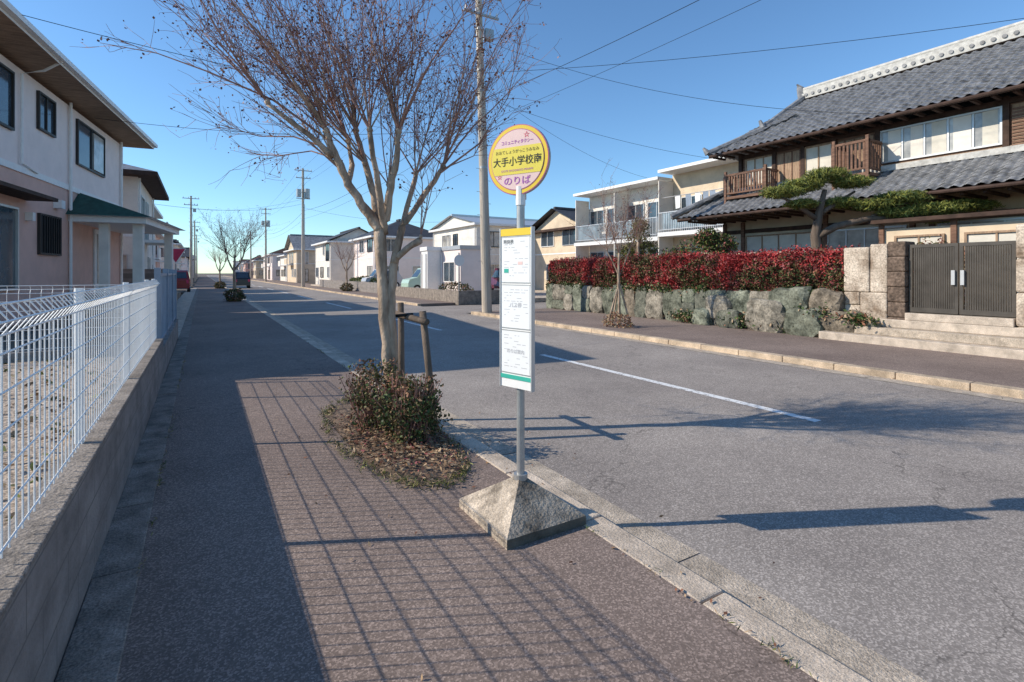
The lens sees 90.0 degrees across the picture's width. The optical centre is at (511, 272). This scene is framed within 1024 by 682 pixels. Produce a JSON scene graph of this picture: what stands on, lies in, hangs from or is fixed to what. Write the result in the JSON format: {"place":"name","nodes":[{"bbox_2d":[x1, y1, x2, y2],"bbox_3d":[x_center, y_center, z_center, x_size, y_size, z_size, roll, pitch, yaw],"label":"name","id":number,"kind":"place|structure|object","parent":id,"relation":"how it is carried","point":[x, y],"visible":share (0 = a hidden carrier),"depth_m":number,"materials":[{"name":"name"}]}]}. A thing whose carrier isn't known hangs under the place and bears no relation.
{"place":"outdoors","nodes":[
{"label":"outdoors","id":0,"kind":"place"},
{"bbox_2d":[0,54,119,327],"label":"walls","id":1,"kind":"structure","parent":0,"point":[46,154],"depth_m":13.46,"materials":[{"name":"white"}]},
{"bbox_2d":[0,158,120,205],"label":"belt course","id":2,"kind":"object","parent":1,"relation":"on","point":[21,169],"visible":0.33,"depth_m":13.05,"materials":[{"name":"white paint"}]},
{"bbox_2d":[0,61,122,312],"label":"windows and fittings","id":3,"kind":"structure","parent":1,"relation":"attached to","point":[90,149],"depth_m":12.82,"materials":[{"name":"black glass"}]},
{"bbox_2d":[0,0,157,148],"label":"roof","id":4,"kind":"structure","parent":1,"relation":"on","point":[26,45],"depth_m":12.85,"materials":[{"name":"tile"}]},
{"bbox_2d":[3,351,119,528],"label":"gravel lot","id":5,"kind":"structure","parent":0,"point":[12,441],"depth_m":4.07,"materials":[{"name":"gravel"}]},
{"bbox_2d":[3,346,119,362],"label":"block wall","id":6,"kind":"structure","parent":5,"relation":"on","point":[12,356],"depth_m":6.71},
{"bbox_2d":[1,285,130,352],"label":"fence","id":7,"kind":"object","parent":6,"relation":"on","point":[18,293],"visible":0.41,"depth_m":6.75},
{"bbox_2d":[3,354,119,520],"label":"weeds and dry leaves","id":8,"kind":"object","parent":5,"relation":"on","point":[19,424],"visible":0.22,"depth_m":4.03,"materials":[{"name":"beige plant"}]},
{"bbox_2d":[0,291,180,351],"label":"yard ground","id":9,"kind":"structure","parent":0,"point":[12,343],"depth_m":9.94,"materials":[{"name":"soil"}]},
{"bbox_2d":[66,193,184,313],"bbox_3d":[-12.702,-0.575,17.291,2.050,3.650,5.400,0,0,-23],"label":"porch","id":10,"kind":"object","parent":9,"relation":"on","point":[105,217],"visible":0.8,"depth_m":15.29,"materials":[{"name":"white paint"}]},
{"bbox_2d":[123,176,151,268],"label":"walls","id":11,"kind":"structure","parent":9,"relation":"on","point":[130,192],"depth_m":22.19,"materials":[{"name":"white paint"}]},
{"bbox_2d":[123,164,168,200],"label":"roof","id":12,"kind":"structure","parent":11,"relation":"on","point":[151,181],"depth_m":23.21,"materials":[{"name":"brown tile"}]},
{"bbox_2d":[123,178,168,268],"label":"windows","id":13,"kind":"structure","parent":11,"relation":"attached to","point":[143,207],"depth_m":23.99,"materials":[{"name":"white glass"}]},
{"bbox_2d":[123,269,162,289],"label":"block wall","id":14,"kind":"structure","parent":9,"relation":"on","point":[128,275],"depth_m":20.32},
{"bbox_2d":[177,288,196,336],"bbox_3d":[-20.025,1.607,31.480,0.719,0.126,45.400,0,0,-31],"label":"driveway apron","id":15,"kind":"object","parent":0,"point":[184,300],"visible":0.43,"depth_m":23.39,"materials":[{"name":"concrete"}]},
{"bbox_2d":[173,248,185,269],"bbox_3d":[-14.828,0.235,22.580,0.800,2.630,0.070,0,0,-31],"label":"stop sign","id":16,"kind":"object","parent":15,"relation":"on","point":[178,253],"visible":0.44,"depth_m":22.58,"materials":[{"name":"metal"}]},
{"bbox_2d":[177,270,190,291],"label":"parked van","id":17,"kind":"object","parent":15,"relation":"on","point":[183,279],"visible":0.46,"depth_m":40.79,"materials":[{"name":"red metal"}]},
{"bbox_2d":[177,273,536,313],"bbox_3d":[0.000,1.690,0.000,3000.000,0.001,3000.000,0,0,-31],"label":"ground","id":18,"kind":"structure","parent":0,"point":[182,290],"depth_m":127.24,"materials":[{"name":"soil"}]},
{"bbox_2d":[183,196,198,285],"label":"utility pole","id":19,"kind":"object","parent":18,"relation":"on","point":[191,247],"visible":0.94,"depth_m":63.47,"materials":[{"name":"concrete"}]},
{"bbox_2d":[189,220,199,281],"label":"utility pole","id":20,"kind":"object","parent":18,"relation":"on","point":[194,226],"visible":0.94,"depth_m":93.39,"materials":[{"name":"concrete"}]},
{"bbox_2d":[253,257,262,278],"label":"walls","id":21,"kind":"structure","parent":18,"relation":"on","point":[257,275],"depth_m":137.29,"materials":[{"name":"beige paint"}]},
{"bbox_2d":[267,255,279,280],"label":"walls","id":22,"kind":"structure","parent":18,"relation":"on","point":[274,267],"depth_m":105.47,"materials":[{"name":"white"}]},
{"bbox_2d":[263,257,279,278],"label":"windows","id":23,"kind":"structure","parent":22,"relation":"attached to","point":[269,259],"depth_m":107.53,"materials":[{"name":"grey glass"}]},
{"bbox_2d":[280,256,286,280],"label":"walls","id":24,"kind":"structure","parent":18,"relation":"on","point":[283,278],"depth_m":98.82,"materials":[{"name":"white paint"}]},
{"bbox_2d":[288,241,314,283],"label":"walls","id":25,"kind":"structure","parent":18,"relation":"on","point":[311,267],"depth_m":80.27,"materials":[{"name":"beige paint"}]},
{"bbox_2d":[284,250,314,282],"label":"windows","id":26,"kind":"structure","parent":25,"relation":"attached to","point":[294,272],"depth_m":80.28,"materials":[{"name":"grey glass"}]},
{"bbox_2d":[283,234,331,251],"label":"roof","id":27,"kind":"structure","parent":25,"relation":"on","point":[295,239],"depth_m":82.89,"materials":[{"name":"grey tile"}]},
{"bbox_2d":[316,229,365,283],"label":"walls","id":28,"kind":"structure","parent":18,"relation":"on","point":[337,271],"depth_m":59.63,"materials":[{"name":"white paint"}]},
{"bbox_2d":[315,243,351,283],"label":"windows","id":29,"kind":"structure","parent":28,"relation":"attached to","point":[326,250],"depth_m":61.95,"materials":[{"name":"grey glass"}]},
{"bbox_2d":[311,227,367,245],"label":"roof","id":30,"kind":"structure","parent":28,"relation":"on","point":[324,241],"depth_m":61.38,"materials":[{"name":"tile"}]},
{"bbox_2d":[269,282,420,305],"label":"kerb","id":31,"kind":"structure","parent":18,"relation":"on","point":[405,302],"depth_m":36.69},
{"bbox_2d":[354,238,432,286],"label":"walls","id":32,"kind":"structure","parent":18,"relation":"on","point":[405,265],"depth_m":52.46,"materials":[{"name":"white"}]},
{"bbox_2d":[355,238,420,275],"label":"windows","id":33,"kind":"structure","parent":32,"relation":"attached to","point":[390,246],"depth_m":51.51,"materials":[{"name":"grey glass"}]},
{"bbox_2d":[348,219,432,241],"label":"roof","id":34,"kind":"structure","parent":32,"relation":"on","point":[412,231],"depth_m":52.99,"materials":[{"name":"tile"}]},
{"bbox_2d":[311,284,545,301],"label":"parking lot","id":35,"kind":"structure","parent":18,"relation":"on","point":[540,295],"depth_m":32.11,"materials":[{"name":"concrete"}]},
{"bbox_2d":[361,269,402,285],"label":"parked car","id":36,"kind":"object","parent":35,"relation":"on","point":[374,275],"visible":0.14,"depth_m":46.25,"materials":[{"name":"silver metal"}]},
{"bbox_2d":[401,268,420,287],"bbox_3d":[-6.049,0.555,36.662,3.460,1.750,1.520,0,0,-31],"label":"parked car","id":37,"kind":"object","parent":35,"relation":"on","point":[414,281],"visible":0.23,"depth_m":35.63,"materials":[{"name":"teal metal"}]},
{"bbox_2d":[420,247,441,288],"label":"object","id":38,"kind":"object","parent":35,"relation":"on","point":[430,267],"visible":0.69,"depth_m":33.73,"materials":[{"name":"white paint"}]},
{"bbox_2d":[395,286,499,304],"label":"wall","id":39,"kind":"structure","parent":35,"relation":"on","point":[465,297],"depth_m":27.38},
{"bbox_2d":[441,245,490,290],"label":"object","id":40,"kind":"structure","parent":35,"relation":"on","point":[470,271],"depth_m":32.08,"materials":[{"name":"white"}]},
{"bbox_2d":[441,252,458,286],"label":"windows","id":41,"kind":"structure","parent":40,"relation":"in","point":[448,267],"depth_m":33.00,"materials":[{"name":"grey glass"}]},
{"bbox_2d":[491,268,499,289],"bbox_3d":[-0.385,0.555,35.413,1.520,1.750,3.460,0,0,-31],"label":"parked car","id":42,"kind":"object","parent":35,"relation":"on","point":[495,280],"visible":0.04,"depth_m":35.28,"materials":[{"name":"purple metal"}]},
{"bbox_2d":[434,217,516,289],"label":"walls","id":43,"kind":"structure","parent":18,"relation":"on","point":[465,235],"depth_m":43.27,"materials":[{"name":"white paint"}]},
{"bbox_2d":[433,225,499,277],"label":"windows","id":44,"kind":"structure","parent":43,"relation":"attached to","point":[494,239],"depth_m":42.49,"materials":[{"name":"grey glass"}]},
{"bbox_2d":[429,214,538,232],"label":"roof","id":45,"kind":"structure","parent":43,"relation":"on","point":[500,221],"depth_m":45.33,"materials":[{"name":"tile"}]},
{"bbox_2d":[222,285,870,681],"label":"kerb","id":46,"kind":"structure","parent":18,"relation":"on","point":[804,655],"depth_m":2.57,"materials":[{"name":"concrete"}]},
{"bbox_2d":[535,211,589,289],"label":"walls","id":47,"kind":"structure","parent":18,"relation":"on","point":[555,219],"depth_m":41.24,"materials":[{"name":"beige paint"}]},
{"bbox_2d":[532,207,589,233],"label":"roof","id":48,"kind":"structure","parent":47,"relation":"on","point":[568,212],"depth_m":40.59,"materials":[{"name":"tile"}]},
{"bbox_2d":[535,229,589,279],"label":"windows","id":49,"kind":"structure","parent":47,"relation":"attached to","point":[547,238],"depth_m":40.77,"materials":[{"name":"grey glass"}]},
{"bbox_2d":[471,311,1023,398],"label":"kerb","id":50,"kind":"structure","parent":18,"relation":"on","point":[1003,390],"depth_m":8.84,"materials":[{"name":"concrete"}]},
{"bbox_2d":[54,276,818,681],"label":"sidewalk","id":51,"kind":"structure","parent":0,"point":[250,572],"depth_m":2.62,"materials":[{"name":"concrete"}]},
{"bbox_2d":[0,341,162,681],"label":"block wall","id":52,"kind":"structure","parent":51,"relation":"on","point":[38,620],"depth_m":2.18,"materials":[{"name":"concrete"}]},
{"bbox_2d":[0,338,163,620],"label":"wall cap course","id":53,"kind":"object","parent":52,"relation":"on","point":[20,555],"depth_m":2.12,"materials":[{"name":"concrete"}]},
{"bbox_2d":[0,279,159,558],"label":"fence","id":54,"kind":"object","parent":53,"relation":"on","point":[138,322],"visible":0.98,"depth_m":2.60,"materials":[{"name":"metal"}]},
{"bbox_2d":[55,288,198,681],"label":"gutter cover","id":55,"kind":"object","parent":51,"relation":"on","point":[95,648],"visible":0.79,"depth_m":2.71,"materials":[{"name":"concrete"}]},
{"bbox_2d":[163,319,177,377],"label":"block wall","id":56,"kind":"structure","parent":51,"relation":"on","point":[170,340],"depth_m":8.97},
{"bbox_2d":[154,268,176,337],"bbox_3d":[-6.587,0.515,9.807,0.080,1.170,5.480,0,0,-31],"label":"gate fence","id":57,"kind":"object","parent":56,"relation":"on","point":[166,301],"visible":0.95,"depth_m":8.95,"materials":[{"name":"metal"}]},
{"bbox_2d":[200,245,233,286],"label":"street tree","id":58,"kind":"object","parent":51,"relation":"on","point":[215,259],"visible":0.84,"depth_m":50.37,"materials":[{"name":"brown plant"}]},
{"bbox_2d":[192,204,272,298],"bbox_3d":[-14.901,-1.042,27.865,4.301,5.308,3.670,0,0,39],"label":"street tree","id":59,"kind":"object","parent":51,"relation":"on","point":[226,248],"visible":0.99,"depth_m":27.69,"materials":[{"name":"brown plant"}]},
{"bbox_2d":[223,288,247,301],"bbox_3d":[-15.022,1.207,27.791,1.200,0.783,1.752,0,0,-31],"label":"street shrub","id":60,"kind":"object","parent":51,"relation":"on","point":[240,296],"visible":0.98,"depth_m":27.36,"materials":[{"name":"green plant"}]},
{"bbox_2d":[326,401,470,485],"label":"planting soil","id":61,"kind":"structure","parent":51,"relation":"on","point":[343,408],"depth_m":4.30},
{"bbox_2d":[70,0,565,405],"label":"street tree","id":62,"kind":"object","parent":61,"relation":"on","point":[378,215],"visible":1,"depth_m":5.17,"materials":[{"name":"brown plant"}]},
{"bbox_2d":[338,357,452,446],"bbox_3d":[-1.205,1.190,4.876,0.671,0.729,1.476,0,0,-45],"label":"azalea shrub","id":63,"kind":"object","parent":61,"relation":"on","point":[409,417],"visible":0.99,"depth_m":4.60,"materials":[{"name":"green plant"}]},
{"bbox_2d":[318,396,474,491],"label":"grass tufts","id":64,"kind":"object","parent":61,"relation":"on","point":[384,471],"visible":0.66,"depth_m":4.02,"materials":[{"name":"brown plant"}]},
{"bbox_2d":[332,405,467,479],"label":"fallen leaves","id":65,"kind":"object","parent":61,"relation":"on","point":[401,450],"visible":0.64,"depth_m":4.35,"materials":[{"name":"beige plant"}]},
{"bbox_2d":[395,302,438,431],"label":"tree stakes","id":66,"kind":"object","parent":61,"relation":"on","point":[422,319],"visible":0.68,"depth_m":5.05,"materials":[{"name":"brown wood"}]},
{"bbox_2d":[137,350,811,675],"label":"joint weeds","id":67,"kind":"object","parent":51,"relation":"on","point":[159,480],"visible":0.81,"depth_m":2.68,"materials":[{"name":"green plant"}]},
{"bbox_2d":[459,124,585,549],"bbox_3d":[0.053,0.302,3.269,0.565,2.495,0.620,0,0,-31],"label":"bus stop sign","id":68,"kind":"object","parent":51,"relation":"on","point":[519,508],"visible":1,"depth_m":3.21,"materials":[{"name":"metal"}]},
{"bbox_2d":[427,302,546,312],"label":"side road","id":69,"kind":"structure","parent":0,"point":[470,308],"depth_m":24.34,"materials":[{"name":"asphalt"}]},
{"bbox_2d":[8,0,1023,272],"label":"sky","id":70,"kind":"structure","parent":0,"point":[142,88],"materials":[{"name":"blue"}]},
{"bbox_2d":[206,275,1023,681],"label":"road","id":71,"kind":"structure","parent":0,"point":[882,519],"depth_m":4.45,"materials":[{"name":"asphalt"}]},
{"bbox_2d":[236,272,250,287],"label":"parked car","id":72,"kind":"object","parent":71,"relation":"on","point":[243,279],"visible":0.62,"depth_m":53.60,"materials":[{"name":"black metal"}]},
{"bbox_2d":[259,286,820,421],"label":"road marking","id":73,"kind":"object","parent":71,"relation":"on","point":[735,401],"visible":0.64,"depth_m":7.22,"materials":[{"name":"paint"}]},
{"bbox_2d":[246,298,927,681],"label":"road gutter","id":74,"kind":"object","parent":71,"relation":"on","point":[846,650],"visible":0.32,"depth_m":2.77,"materials":[{"name":"concrete"}]},
{"bbox_2d":[272,325,1013,681],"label":"scattered leaves","id":75,"kind":"object","parent":71,"relation":"on","point":[542,483],"visible":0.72,"depth_m":3.44,"materials":[{"name":"beige plant"}]},
{"bbox_2d":[471,315,1023,402],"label":"road gutter","id":76,"kind":"object","parent":71,"relation":"on","point":[994,396],"visible":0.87,"depth_m":8.70,"materials":[{"name":"concrete"}]},
{"bbox_2d":[229,276,1023,387],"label":"sidewalk","id":77,"kind":"structure","parent":0,"point":[992,370],"depth_m":10.61,"materials":[{"name":"concrete"}]},
{"bbox_2d":[260,208,271,281],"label":"utility pole","id":78,"kind":"object","parent":77,"relation":"on","point":[265,226],"visible":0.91,"depth_m":88.59,"materials":[{"name":"concrete"}]},
{"bbox_2d":[294,168,311,287],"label":"utility pole","id":79,"kind":"object","parent":77,"relation":"on","point":[305,193],"visible":0.99,"depth_m":55.17,"materials":[{"name":"concrete"}]},
{"bbox_2d":[320,279,377,292],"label":"block wall","id":80,"kind":"structure","parent":77,"relation":"on","point":[370,287],"depth_m":43.74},
{"bbox_2d":[331,235,371,290],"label":"street tree","id":81,"kind":"object","parent":77,"relation":"on","point":[346,269],"visible":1,"depth_m":43.02,"materials":[{"name":"brown plant"}]},
{"bbox_2d":[438,281,473,290],"bbox_3d":[-3.325,1.026,29.672,1.154,1.106,4.412,0,0,-31],"label":"roadside shrub","id":82,"kind":"object","parent":77,"relation":"on","point":[465,285],"visible":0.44,"depth_m":29.29,"materials":[{"name":"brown plant"}]},
{"bbox_2d":[454,253,463,290],"bbox_3d":[-2.802,0.250,27.044,0.600,2.600,0.080,0,0,-31],"label":"street sign","id":83,"kind":"object","parent":77,"relation":"on","point":[458,260],"visible":0.9,"depth_m":27.03,"materials":[{"name":"metal"}]},
{"bbox_2d":[463,0,501,312],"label":"utility pole","id":84,"kind":"object","parent":77,"relation":"on","point":[485,244],"visible":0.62,"depth_m":19.85,"materials":[{"name":"concrete"}]},
{"bbox_2d":[23,0,1023,238],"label":"overhead wires","id":85,"kind":"object","parent":84,"relation":"attached to","point":[517,85],"visible":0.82,"depth_m":17.29,"materials":[{"name":"black rubber"}]},
{"bbox_2d":[567,159,661,326],"bbox_3d":[3.246,-0.807,14.719,2.890,4.819,2.664,0,0,-31],"label":"young street tree","id":86,"kind":"object","parent":77,"relation":"on","point":[618,289],"visible":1,"depth_m":14.69,"materials":[{"name":"brown plant"}]},
{"bbox_2d":[602,311,634,327],"bbox_3d":[3.048,1.337,14.705,0.758,0.476,1.122,0,0,-31],"label":"tree base shrub","id":87,"kind":"object","parent":77,"relation":"on","point":[619,318],"visible":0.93,"depth_m":14.54,"materials":[{"name":"brown plant"}]},
{"bbox_2d":[546,283,881,336],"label":"stone wall","id":88,"kind":"structure","parent":77,"relation":"on","point":[774,308],"depth_m":14.50,"materials":[{"name":"stone"}]},
{"bbox_2d":[665,302,884,332],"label":"fern plants","id":89,"kind":"object","parent":77,"relation":"on","point":[857,317],"visible":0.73,"depth_m":12.19,"materials":[{"name":"green plant"}]},
{"bbox_2d":[911,306,1018,326],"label":"garden ground","id":90,"kind":"structure","parent":0,"point":[964,315],"depth_m":10.43,"materials":[{"name":"concrete"}]},
{"bbox_2d":[615,216,660,257],"bbox_3d":[5.739,-0.864,23.332,2.028,3.428,1.102,0,0,-7],"label":"garden tree","id":91,"kind":"object","parent":90,"relation":"on","point":[645,245],"visible":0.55,"depth_m":23.22,"materials":[{"name":"green plant"}]},
{"bbox_2d":[626,205,651,254],"bbox_3d":[5.657,-1.101,22.759,1.639,4.017,1.218,0,0,-7],"label":"bare garden tree","id":92,"kind":"object","parent":90,"relation":"on","point":[637,247],"visible":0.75,"depth_m":22.75,"materials":[{"name":"brown plant"}]},
{"bbox_2d":[590,162,737,256],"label":"walls","id":93,"kind":"structure","parent":90,"relation":"on","point":[705,179],"depth_m":28.66,"materials":[{"name":"beige paint"}]},
{"bbox_2d":[573,157,737,246],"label":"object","id":94,"kind":"structure","parent":93,"relation":"on","point":[694,166],"depth_m":28.73,"materials":[{"name":"white paint"}]},
{"bbox_2d":[575,181,722,258],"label":"railings and windows","id":95,"kind":"object","parent":94,"relation":"on","point":[661,213],"visible":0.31,"depth_m":30.61,"materials":[{"name":"metal"}]},
{"bbox_2d":[545,277,838,298],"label":"ground cover plants","id":96,"kind":"object","parent":90,"relation":"on","point":[668,288],"visible":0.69,"depth_m":17.35,"materials":[{"name":"green plant"}]},
{"bbox_2d":[657,227,738,256],"bbox_3d":[7.009,-0.452,19.475,3.238,2.605,1.816,0,0,7],"label":"garden shrub","id":97,"kind":"object","parent":90,"relation":"on","point":[713,242],"visible":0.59,"depth_m":19.26,"materials":[{"name":"green plant"}]},
{"bbox_2d":[548,243,860,292],"bbox_3d":[5.296,0.021,17.813,1.542,1.658,12.496,0,0,-31],"label":"hedge","id":98,"kind":"object","parent":90,"relation":"on","point":[769,270],"visible":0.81,"depth_m":15.41,"materials":[{"name":"red plant"}]},
{"bbox_2d":[724,101,1023,253],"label":"walls","id":99,"kind":"structure","parent":90,"relation":"on","point":[1014,200],"depth_m":17.51,"materials":[{"name":"beige paint"}]},
{"bbox_2d":[723,134,881,203],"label":"balconies","id":100,"kind":"structure","parent":99,"relation":"attached to","point":[872,154],"depth_m":17.07,"materials":[{"name":"brown wood"}]},
{"bbox_2d":[670,144,1023,224],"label":"roof","id":101,"kind":"structure","parent":99,"relation":"attached to","point":[963,174],"depth_m":15.30,"materials":[{"name":"grey tile"}]},
{"bbox_2d":[703,20,1023,160],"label":"roof","id":102,"kind":"structure","parent":99,"relation":"on","point":[982,68],"depth_m":17.74,"materials":[{"name":"grey tile"}]},
{"bbox_2d":[723,96,1023,256],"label":"facade joinery","id":103,"kind":"object","parent":99,"relation":"attached to","point":[980,128],"visible":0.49,"depth_m":16.41,"materials":[{"name":"brown wood"}]},
{"bbox_2d":[758,165,1005,249],"bbox_3d":[10.150,-1.071,14.374,6.411,3.893,1.400,0,0,6],"label":"pine tree","id":104,"kind":"object","parent":90,"relation":"on","point":[888,202],"visible":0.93,"depth_m":14.21,"materials":[{"name":"green plant"}]},
{"bbox_2d":[819,312,1023,359],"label":"entrance steps","id":105,"kind":"structure","parent":90,"relation":"on","point":[998,337],"depth_m":10.29,"materials":[{"name":"stone"}]},
{"bbox_2d":[844,241,914,320],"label":"slab wall","id":106,"kind":"structure","parent":105,"relation":"on","point":[876,279],"depth_m":11.57,"materials":[{"name":"stone"}]},
{"bbox_2d":[1016,224,1023,327],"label":"gate pillar","id":107,"kind":"structure","parent":105,"relation":"on","point":[1020,275],"depth_m":9.55,"materials":[{"name":"stone"}]},
{"bbox_2d":[909,241,1016,317],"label":"slatted gate","id":108,"kind":"structure","parent":107,"relation":"attached to","point":[986,277],"depth_m":10.36,"materials":[{"name":"grey metal"}]},
{"bbox_2d":[913,234,964,304],"bbox_3d":[10.316,0.007,12.566,1.150,1.928,2.095,0,0,-31],"label":"garden shrub","id":109,"kind":"object","parent":90,"relation":"on","point":[940,242],"visible":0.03,"depth_m":12.41,"materials":[{"name":"green plant"}]},
{"bbox_2d":[867,209,1023,305],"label":"garden gatehouse","id":110,"kind":"object","parent":90,"relation":"on","point":[953,232],"visible":0.38,"depth_m":12.82,"materials":[{"name":"beige paint"}]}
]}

